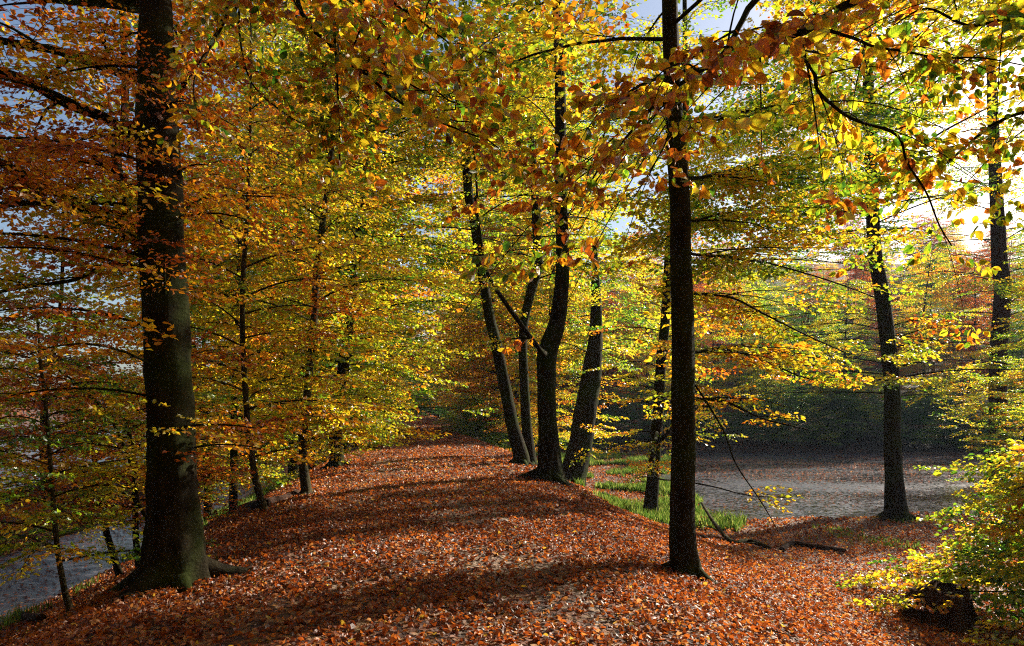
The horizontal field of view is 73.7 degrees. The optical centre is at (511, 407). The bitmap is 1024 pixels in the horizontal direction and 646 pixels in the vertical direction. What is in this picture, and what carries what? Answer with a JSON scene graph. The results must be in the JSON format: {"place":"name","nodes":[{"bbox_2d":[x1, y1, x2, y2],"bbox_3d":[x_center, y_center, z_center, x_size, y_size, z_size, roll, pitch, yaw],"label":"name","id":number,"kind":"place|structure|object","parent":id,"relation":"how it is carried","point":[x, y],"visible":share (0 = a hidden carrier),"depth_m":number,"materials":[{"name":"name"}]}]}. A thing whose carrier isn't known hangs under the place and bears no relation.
{"place":"outdoors","nodes":[
{"label":"outdoors","id":0,"kind":"place"},
{"bbox_2d":[0,424,371,621],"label":"pond","id":1,"kind":"structure","parent":0,"point":[51,578],"depth_m":15.05,"materials":[{"name":"grey liquid"}]},
{"bbox_2d":[0,486,254,622],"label":"water","id":2,"kind":"structure","parent":1,"relation":"on","point":[44,562],"depth_m":14.72,"materials":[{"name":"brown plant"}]},
{"bbox_2d":[141,415,623,645],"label":"path","id":3,"kind":"structure","parent":0,"point":[413,631],"depth_m":6.25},
{"bbox_2d":[0,264,1023,645],"bbox_3d":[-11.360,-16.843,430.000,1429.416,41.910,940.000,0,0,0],"label":"ground","id":4,"kind":"structure","parent":0,"point":[870,446],"depth_m":16.76,"materials":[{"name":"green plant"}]},
{"bbox_2d":[0,359,41,519],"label":"beech tree","id":5,"kind":"object","parent":4,"relation":"on","point":[2,432],"visible":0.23,"depth_m":17.47,"materials":[{"name":"orange plant"}]},
{"bbox_2d":[14,610,45,621],"bbox_3d":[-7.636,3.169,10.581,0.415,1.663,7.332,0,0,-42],"label":"rock","id":6,"kind":"object","parent":4,"relation":"on","point":[29,617],"visible":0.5,"depth_m":8.43,"materials":[{"name":"grey stone"}]},
{"bbox_2d":[0,148,145,496],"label":"beech tree","id":7,"kind":"object","parent":4,"relation":"on","point":[28,334],"visible":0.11,"depth_m":23.86,"materials":[{"name":"orange plant"}]},
{"bbox_2d":[0,288,226,611],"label":"beech sapling","id":8,"kind":"object","parent":4,"relation":"on","point":[32,548],"visible":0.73,"depth_m":7.14,"materials":[{"name":"orange plant"}]},
{"bbox_2d":[0,357,238,577],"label":"beech sapling","id":9,"kind":"object","parent":4,"relation":"on","point":[117,568],"visible":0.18,"depth_m":11.40,"materials":[{"name":"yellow plant"}]},
{"bbox_2d":[0,336,246,520],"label":"beech sapling","id":10,"kind":"object","parent":4,"relation":"on","point":[100,453],"visible":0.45,"depth_m":8.58,"materials":[{"name":"orange plant"}]},
{"bbox_2d":[0,378,254,567],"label":"beech sapling","id":11,"kind":"object","parent":4,"relation":"on","point":[134,504],"visible":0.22,"depth_m":11.04,"materials":[{"name":"orange plant"}]},
{"bbox_2d":[0,481,287,629],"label":"channel grass","id":12,"kind":"structure","parent":4,"relation":"on","point":[252,497],"depth_m":11.79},
{"bbox_2d":[48,152,327,519],"bbox_3d":[-9.366,-1.936,21.392,7.493,11.780,7.038,0,0,-5],"label":"beech tree","id":13,"kind":"object","parent":4,"relation":"on","point":[206,505],"visible":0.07,"depth_m":20.66,"materials":[{"name":"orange plant"}]},
{"bbox_2d":[35,15,413,514],"bbox_3d":[-4.377,-2.833,12.042,6.475,9.750,6.878,0,0,-42],"label":"beech tree","id":14,"kind":"object","parent":4,"relation":"on","point":[201,354],"visible":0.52,"depth_m":11.47,"materials":[{"name":"yellow plant"}]},
{"bbox_2d":[100,107,362,514],"bbox_3d":[-7.234,-1.923,16.835,5.926,9.920,6.310,0,0,-35],"label":"beech tree","id":15,"kind":"object","parent":4,"relation":"on","point":[265,477],"visible":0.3,"depth_m":16.59,"materials":[{"name":"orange plant"}]},
{"bbox_2d":[16,0,480,480],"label":"beech tree","id":16,"kind":"object","parent":4,"relation":"on","point":[262,36],"visible":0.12,"depth_m":24.50,"materials":[{"name":"yellow plant"}]},
{"bbox_2d":[238,489,302,509],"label":"fallen branch","id":17,"kind":"object","parent":4,"relation":"on","point":[254,503],"visible":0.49,"depth_m":13.21,"materials":[{"name":"brown wood"}]},
{"bbox_2d":[0,0,549,608],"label":"beech tree","id":18,"kind":"object","parent":4,"relation":"on","point":[154,208],"visible":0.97,"depth_m":6.69,"materials":[{"name":"orange plant"}]},
{"bbox_2d":[78,34,472,495],"bbox_3d":[-4.375,-4.839,13.787,7.103,13.727,7.560,0,0,0],"label":"beech tree","id":19,"kind":"object","parent":4,"relation":"on","point":[341,348],"visible":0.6,"depth_m":13.54,"materials":[{"name":"yellow plant"}]},
{"bbox_2d":[189,81,416,477],"bbox_3d":[-7.549,-3.808,24.129,8.388,13.786,7.610,0,0,-23],"label":"beech tree","id":20,"kind":"object","parent":4,"relation":"on","point":[293,467],"visible":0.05,"depth_m":23.86,"materials":[{"name":"orange plant"}]},
{"bbox_2d":[203,152,405,469],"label":"beech tree","id":21,"kind":"object","parent":4,"relation":"on","point":[310,429],"visible":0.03,"depth_m":28.81,"materials":[{"name":"yellow plant"}]},
{"bbox_2d":[237,276,387,467],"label":"beech tree","id":22,"kind":"object","parent":4,"relation":"on","point":[323,453],"visible":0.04,"depth_m":31.94,"materials":[{"name":"orange plant"}]},
{"bbox_2d":[141,0,527,470],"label":"beech tree","id":23,"kind":"object","parent":4,"relation":"on","point":[346,367],"visible":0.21,"depth_m":19.04,"materials":[{"name":"yellow plant"}]},
{"bbox_2d":[224,49,457,450],"bbox_3d":[-11.299,-8.928,44.335,16.207,26.932,16.392,0,0,2],"label":"beech tree","id":24,"kind":"object","parent":4,"relation":"on","point":[419,189],"visible":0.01,"depth_m":43.43,"materials":[{"name":"yellow plant"}]},
{"bbox_2d":[228,148,455,452],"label":"beech tree","id":25,"kind":"object","parent":4,"relation":"on","point":[423,402],"visible":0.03,"depth_m":37.86,"materials":[{"name":"yellow plant"}]},
{"bbox_2d":[413,374,460,417],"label":"bush","id":26,"kind":"object","parent":4,"relation":"on","point":[432,409],"visible":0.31,"depth_m":84.97,"materials":[{"name":"green plant"}]},
{"bbox_2d":[302,0,591,467],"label":"beech tree","id":27,"kind":"object","parent":4,"relation":"on","point":[520,453],"visible":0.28,"depth_m":20.36,"materials":[{"name":"yellow plant"}]},
{"bbox_2d":[420,267,499,422],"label":"beech tree","id":28,"kind":"object","parent":4,"relation":"on","point":[448,401],"visible":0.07,"depth_m":65.23,"materials":[{"name":"yellow plant"}]},
{"bbox_2d":[433,393,486,427],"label":"bush","id":29,"kind":"object","parent":4,"relation":"on","point":[451,416],"visible":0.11,"depth_m":57.42,"materials":[{"name":"green plant"}]},
{"bbox_2d":[437,392,488,437],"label":"bush","id":30,"kind":"object","parent":4,"relation":"on","point":[455,421],"visible":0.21,"depth_m":51.77,"materials":[{"name":"green plant"}]},
{"bbox_2d":[442,394,503,443],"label":"bush","id":31,"kind":"object","parent":4,"relation":"on","point":[467,425],"visible":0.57,"depth_m":43.48,"materials":[{"name":"green plant"}]},
{"bbox_2d":[435,183,519,434],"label":"beech tree","id":32,"kind":"object","parent":4,"relation":"on","point":[440,393],"visible":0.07,"depth_m":57.12,"materials":[{"name":"yellow plant"}]},
{"bbox_2d":[456,393,520,448],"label":"bush","id":33,"kind":"object","parent":4,"relation":"on","point":[486,421],"visible":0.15,"depth_m":46.51,"materials":[{"name":"green plant"}]},
{"bbox_2d":[421,197,568,445],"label":"beech tree","id":34,"kind":"object","parent":4,"relation":"on","point":[494,386],"visible":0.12,"depth_m":48.10,"materials":[{"name":"yellow plant"}]},
{"bbox_2d":[473,416,519,449],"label":"bush","id":35,"kind":"object","parent":4,"relation":"on","point":[494,438],"visible":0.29,"depth_m":41.89,"materials":[{"name":"green plant"}]},
{"bbox_2d":[392,99,603,439],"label":"beech tree","id":36,"kind":"object","parent":4,"relation":"on","point":[451,322],"visible":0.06,"depth_m":48.65,"materials":[{"name":"yellow plant"}]},
{"bbox_2d":[0,351,1023,645],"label":"fallen leaves","id":37,"kind":"object","parent":4,"relation":"on","point":[58,619],"depth_m":8.09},
{"bbox_2d":[432,206,595,438],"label":"beech tree","id":38,"kind":"object","parent":4,"relation":"on","point":[483,378],"visible":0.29,"depth_m":41.75,"materials":[{"name":"yellow plant"}]},
{"bbox_2d":[376,0,666,489],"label":"beech tree","id":39,"kind":"object","parent":4,"relation":"on","point":[549,467],"visible":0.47,"depth_m":16.84,"materials":[{"name":"yellow plant"}]},
{"bbox_2d":[404,0,662,464],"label":"beech tree","id":40,"kind":"object","parent":4,"relation":"on","point":[526,426],"visible":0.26,"depth_m":22.37,"materials":[{"name":"yellow plant"}]},
{"bbox_2d":[431,14,670,431],"bbox_3d":[2.691,-9.640,40.619,16.207,26.932,16.392,0,0,11],"label":"beech tree","id":41,"kind":"object","parent":4,"relation":"on","point":[605,321],"visible":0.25,"depth_m":39.49,"materials":[{"name":"yellow plant"}]},
{"bbox_2d":[487,252,629,458],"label":"beech tree","id":42,"kind":"object","parent":4,"relation":"on","point":[559,396],"visible":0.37,"depth_m":35.88,"materials":[{"name":"yellow plant"}]},
{"bbox_2d":[511,271,607,431],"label":"beech tree","id":43,"kind":"object","parent":4,"relation":"on","point":[568,376],"visible":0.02,"depth_m":57.26,"materials":[{"name":"yellow plant"}]},
{"bbox_2d":[532,238,648,485],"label":"beech tree","id":44,"kind":"object","parent":4,"relation":"on","point":[585,413],"visible":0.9,"depth_m":26.45,"materials":[{"name":"plant"}]},
{"bbox_2d":[560,386,644,448],"bbox_3d":[6.853,0.992,52.148,7.093,5.329,5.860,0,0,-13],"label":"shrub","id":45,"kind":"object","parent":4,"relation":"on","point":[611,412],"visible":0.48,"depth_m":51.37,"materials":[{"name":"green plant"}]},
{"bbox_2d":[558,274,648,439],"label":"beech tree","id":46,"kind":"object","parent":4,"relation":"on","point":[613,368],"visible":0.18,"depth_m":53.95,"materials":[{"name":"yellow plant"}]},
{"bbox_2d":[564,272,656,428],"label":"beech tree","id":47,"kind":"object","parent":4,"relation":"on","point":[626,331],"visible":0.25,"depth_m":58.20,"materials":[{"name":"yellow plant"}]},
{"bbox_2d":[588,273,655,413],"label":"beech tree","id":48,"kind":"object","parent":4,"relation":"on","point":[626,338],"visible":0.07,"depth_m":64.73,"materials":[{"name":"yellow plant"}]},
{"bbox_2d":[603,383,670,439],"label":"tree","id":49,"kind":"object","parent":4,"relation":"on","point":[639,405],"visible":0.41,"depth_m":54.30,"materials":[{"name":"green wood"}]},
{"bbox_2d":[607,248,669,346],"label":"beech tree","id":50,"kind":"object","parent":4,"relation":"on","point":[639,311],"visible":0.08,"depth_m":87.25,"materials":[{"name":"yellow plant"}]},
{"bbox_2d":[536,450,747,530],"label":"lake grass","id":51,"kind":"structure","parent":4,"relation":"on","point":[662,515],"depth_m":22.24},
{"bbox_2d":[604,252,705,421],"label":"beech tree","id":52,"kind":"object","parent":4,"relation":"on","point":[647,333],"visible":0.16,"depth_m":60.45,"materials":[{"name":"yellow plant"}]},
{"bbox_2d":[359,0,1002,586],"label":"beech tree","id":53,"kind":"object","parent":4,"relation":"on","point":[681,226],"visible":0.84,"depth_m":9.02,"materials":[{"name":"yellow plant"}]},
{"bbox_2d":[569,206,804,512],"bbox_3d":[4.179,-2.934,17.229,5.312,12.772,10.397,0,0,6],"label":"beech tree","id":54,"kind":"object","parent":4,"relation":"on","point":[657,437],"visible":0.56,"depth_m":19.32,"materials":[{"name":"yellow plant"}]},
{"bbox_2d":[643,292,732,419],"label":"beech tree","id":55,"kind":"object","parent":4,"relation":"on","point":[703,338],"visible":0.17,"depth_m":56.55,"materials":[{"name":"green plant"}]},
{"bbox_2d":[530,0,866,265],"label":"beech tree","id":56,"kind":"object","parent":4,"relation":"on","point":[685,22],"visible":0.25,"depth_m":20.13,"materials":[{"name":"yellow plant"}]},
{"bbox_2d":[407,0,1023,354],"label":"beech tree","id":57,"kind":"object","parent":4,"relation":"on","point":[763,47],"visible":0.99,"depth_m":4.29,"materials":[{"name":"yellow plant"}]},
{"bbox_2d":[695,402,738,442],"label":"shrub","id":58,"kind":"object","parent":4,"relation":"on","point":[718,427],"visible":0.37,"depth_m":52.59,"materials":[{"name":"green plant"}]},
{"bbox_2d":[695,257,756,362],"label":"beech tree","id":59,"kind":"object","parent":4,"relation":"on","point":[718,318],"visible":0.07,"depth_m":79.19,"materials":[{"name":"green plant"}]},
{"bbox_2d":[693,241,761,398],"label":"beech tree","id":60,"kind":"object","parent":4,"relation":"on","point":[713,345],"visible":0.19,"depth_m":68.57,"materials":[{"name":"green plant"}]},
{"bbox_2d":[696,241,801,422],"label":"beech tree","id":61,"kind":"object","parent":4,"relation":"on","point":[733,379],"visible":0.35,"depth_m":58.94,"materials":[{"name":"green plant"}]},
{"bbox_2d":[724,400,776,440],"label":"shrub","id":62,"kind":"object","parent":4,"relation":"on","point":[740,420],"visible":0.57,"depth_m":53.17,"materials":[{"name":"green plant"}]},
{"bbox_2d":[734,255,791,347],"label":"beech tree","id":63,"kind":"object","parent":4,"relation":"on","point":[755,285],"visible":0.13,"depth_m":84.16,"materials":[{"name":"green plant"}]},
{"bbox_2d":[726,313,808,432],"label":"beech tree","id":64,"kind":"object","parent":4,"relation":"on","point":[764,382],"visible":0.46,"depth_m":53.93,"materials":[{"name":"green plant"}]},
{"bbox_2d":[728,385,811,442],"bbox_3d":[20.103,0.744,52.959,6.724,5.052,5.556,0,0,-24],"label":"shrub","id":65,"kind":"object","parent":4,"relation":"on","point":[790,400],"visible":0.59,"depth_m":52.11,"materials":[{"name":"green plant"}]},
{"bbox_2d":[733,283,820,403],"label":"beech tree","id":66,"kind":"object","parent":4,"relation":"on","point":[773,295],"visible":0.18,"depth_m":65.20,"materials":[{"name":"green plant"}]},
{"bbox_2d":[767,251,812,328],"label":"beech tree","id":67,"kind":"object","parent":4,"relation":"on","point":[789,285],"visible":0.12,"depth_m":96.10,"materials":[{"name":"green plant"}]},
{"bbox_2d":[755,388,830,441],"bbox_3d":[21.947,0.821,53.226,6.178,4.641,5.104,0,0,-13],"label":"shrub","id":68,"kind":"object","parent":4,"relation":"on","point":[805,411],"visible":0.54,"depth_m":52.30,"materials":[{"name":"green plant"}]},
{"bbox_2d":[777,254,823,335],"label":"beech tree","id":69,"kind":"object","parent":4,"relation":"on","point":[795,285],"visible":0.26,"depth_m":91.02,"materials":[{"name":"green plant"}]},
{"bbox_2d":[755,277,848,407],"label":"beech tree","id":70,"kind":"object","parent":4,"relation":"on","point":[800,386],"visible":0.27,"depth_m":60.11,"materials":[{"name":"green plant"}]},
{"bbox_2d":[781,280,833,365],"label":"beech tree","id":71,"kind":"object","parent":4,"relation":"on","point":[802,284],"visible":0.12,"depth_m":76.11,"materials":[{"name":"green plant"}]},
{"bbox_2d":[779,541,845,552],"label":"fallen branch","id":72,"kind":"object","parent":4,"relation":"on","point":[785,546],"visible":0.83,"depth_m":14.97,"materials":[{"name":"brown wood"}]},
{"bbox_2d":[803,258,849,338],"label":"beech tree","id":73,"kind":"object","parent":4,"relation":"on","point":[829,279],"visible":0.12,"depth_m":87.08,"materials":[{"name":"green plant"}]},
{"bbox_2d":[792,278,863,388],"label":"beech tree","id":74,"kind":"object","parent":4,"relation":"on","point":[820,332],"visible":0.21,"depth_m":68.92,"materials":[{"name":"green plant"}]},
{"bbox_2d":[784,385,878,446],"bbox_3d":[24.087,0.814,51.874,7.142,5.365,5.900,0,0,10],"label":"shrub","id":75,"kind":"object","parent":4,"relation":"on","point":[831,421],"visible":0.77,"depth_m":50.90,"materials":[{"name":"green plant"}]},
{"bbox_2d":[801,264,862,358],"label":"beech tree","id":76,"kind":"object","parent":4,"relation":"on","point":[827,273],"visible":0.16,"depth_m":80.70,"materials":[{"name":"green plant"}]},
{"bbox_2d":[798,276,883,442],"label":"beech tree","id":77,"kind":"object","parent":4,"relation":"on","point":[845,328],"visible":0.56,"depth_m":51.87,"materials":[{"name":"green plant"}]},
{"bbox_2d":[798,388,883,441],"bbox_3d":[25.393,0.847,52.822,5.170,4.701,6.258,0,0,-30],"label":"shrub","id":78,"kind":"object","parent":4,"relation":"on","point":[835,426],"visible":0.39,"depth_m":52.03,"materials":[{"name":"green plant"}]},
{"bbox_2d":[664,0,1023,523],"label":"beech tree","id":79,"kind":"object","parent":4,"relation":"on","point":[895,504],"visible":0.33,"depth_m":19.11,"materials":[{"name":"yellow plant"}]},
{"bbox_2d":[821,214,891,304],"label":"beech tree","id":80,"kind":"object","parent":4,"relation":"on","point":[845,227],"visible":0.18,"depth_m":98.57,"materials":[{"name":"yellow plant"}]},
{"bbox_2d":[820,255,896,367],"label":"beech tree","id":81,"kind":"object","parent":4,"relation":"on","point":[866,278],"visible":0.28,"depth_m":72.14,"materials":[{"name":"green plant"}]},
{"bbox_2d":[829,386,905,438],"bbox_3d":[27.708,0.626,53.165,5.491,4.993,6.646,0,0,37],"label":"shrub","id":82,"kind":"object","parent":4,"relation":"on","point":[880,420],"visible":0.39,"depth_m":52.75,"materials":[{"name":"plant"}]},
{"bbox_2d":[851,242,909,357],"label":"beech tree","id":83,"kind":"object","parent":4,"relation":"on","point":[898,273],"visible":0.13,"depth_m":79.64,"materials":[{"name":"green plant"}]},
{"bbox_2d":[767,515,1022,558],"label":"shore herbs","id":84,"kind":"object","parent":4,"relation":"on","point":[914,546],"visible":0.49,"depth_m":16.49,"materials":[{"name":"green plant"}]},
{"bbox_2d":[859,285,942,398],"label":"beech tree","id":85,"kind":"object","parent":4,"relation":"on","point":[902,324],"visible":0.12,"depth_m":62.27,"materials":[{"name":"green plant"}]},
{"bbox_2d":[872,393,947,445],"bbox_3d":[29.887,1.105,51.788,4.947,4.499,5.988,0,0,20],"label":"shrub","id":86,"kind":"object","parent":4,"relation":"on","point":[913,416],"visible":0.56,"depth_m":51.29,"materials":[{"name":"plant"}]},
{"bbox_2d":[893,213,956,309],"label":"beech tree","id":87,"kind":"object","parent":4,"relation":"on","point":[929,220],"visible":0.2,"depth_m":91.44,"materials":[{"name":"orange plant"}]},
{"bbox_2d":[829,439,1023,645],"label":"beech bush","id":88,"kind":"object","parent":4,"relation":"on","point":[1010,547],"visible":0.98,"depth_m":9.79,"materials":[{"name":"yellow plant"}]},
{"bbox_2d":[866,247,988,421],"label":"beech tree","id":89,"kind":"object","parent":4,"relation":"on","point":[924,368],"visible":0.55,"depth_m":56.47,"materials":[{"name":"yellow plant"}]},
{"bbox_2d":[892,243,971,371],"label":"beech tree","id":90,"kind":"object","parent":4,"relation":"on","point":[931,296],"visible":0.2,"depth_m":70.29,"materials":[{"name":"green plant"}]},
{"bbox_2d":[856,0,1023,483],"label":"beech tree","id":91,"kind":"object","parent":4,"relation":"on","point":[999,255],"visible":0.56,"depth_m":29.56,"materials":[{"name":"yellow plant"}]},
{"bbox_2d":[898,580,986,635],"bbox_3d":[5.949,2.807,9.383,1.321,0.772,1.197,0,0,0],"label":"tree stump","id":92,"kind":"object","parent":4,"relation":"on","point":[960,616],"visible":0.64,"depth_m":9.16,"materials":[{"name":"brown wood"}]},
{"bbox_2d":[901,384,987,444],"bbox_3d":[32.366,0.781,51.781,5.905,5.369,7.147,0,0,-8],"label":"shrub","id":93,"kind":"object","parent":4,"relation":"on","point":[947,421],"visible":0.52,"depth_m":51.36,"materials":[{"name":"green plant"}]},
{"bbox_2d":[930,227,992,312],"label":"beech tree","id":94,"kind":"object","parent":4,"relation":"on","point":[954,238],"visible":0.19,"depth_m":91.42,"materials":[{"name":"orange plant"}]},
{"bbox_2d":[936,406,987,449],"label":"shrub","id":95,"kind":"object","parent":4,"relation":"on","point":[959,439],"visible":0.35,"depth_m":50.40,"materials":[{"name":"green plant"}]},
{"bbox_2d":[926,263,1009,390],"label":"beech tree","id":96,"kind":"object","parent":4,"relation":"on","point":[971,295],"visible":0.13,"depth_m":65.88,"materials":[{"name":"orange plant"}]},
{"bbox_2d":[921,248,1023,412],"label":"beech tree","id":97,"kind":"object","parent":4,"relation":"on","point":[975,301],"visible":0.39,"depth_m":59.54,"materials":[{"name":"orange plant"}]},
{"bbox_2d":[939,246,1023,483],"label":"beech tree","id":98,"kind":"object","parent":4,"relation":"on","point":[996,405],"visible":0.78,"depth_m":27.41,"materials":[{"name":"yellow plant"}]},
{"bbox_2d":[954,239,1022,360],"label":"beech tree","id":99,"kind":"object","parent":4,"relation":"on","point":[983,245],"visible":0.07,"depth_m":72.72,"materials":[{"name":"orange plant"}]},
{"bbox_2d":[975,222,1023,301],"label":"beech tree","id":100,"kind":"object","parent":4,"relation":"on","point":[1011,223],"visible":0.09,"depth_m":95.05,"materials":[{"name":"orange plant"}]},
{"bbox_2d":[979,268,1023,402],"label":"beech tree","id":101,"kind":"object","parent":4,"relation":"on","point":[1017,352],"visible":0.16,"depth_m":58.96,"materials":[{"name":"green plant"}]},
{"bbox_2d":[980,319,1023,431],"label":"beech tree","id":102,"kind":"object","parent":4,"relation":"on","point":[1021,351],"visible":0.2,"depth_m":52.73,"materials":[{"name":"green plant"}]},
{"bbox_2d":[981,231,1023,351],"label":"beech tree","id":103,"kind":"object","parent":4,"relation":"on","point":[1012,267],"visible":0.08,"depth_m":76.30,"materials":[{"name":"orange plant"}]},
{"bbox_2d":[0,0,1023,408],"label":"sky","id":104,"kind":"structure","parent":0,"point":[649,7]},
{"bbox_2d":[659,453,1023,520],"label":"lake","id":105,"kind":"structure","parent":0,"point":[736,481],"depth_m":29.36,"materials":[{"name":"grey liquid"}]},
{"bbox_2d":[670,454,1022,518],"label":"floating leaves","id":106,"kind":"object","parent":105,"relation":"on","point":[801,460],"visible":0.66,"depth_m":35.82,"materials":[{"name":"brown plant"}]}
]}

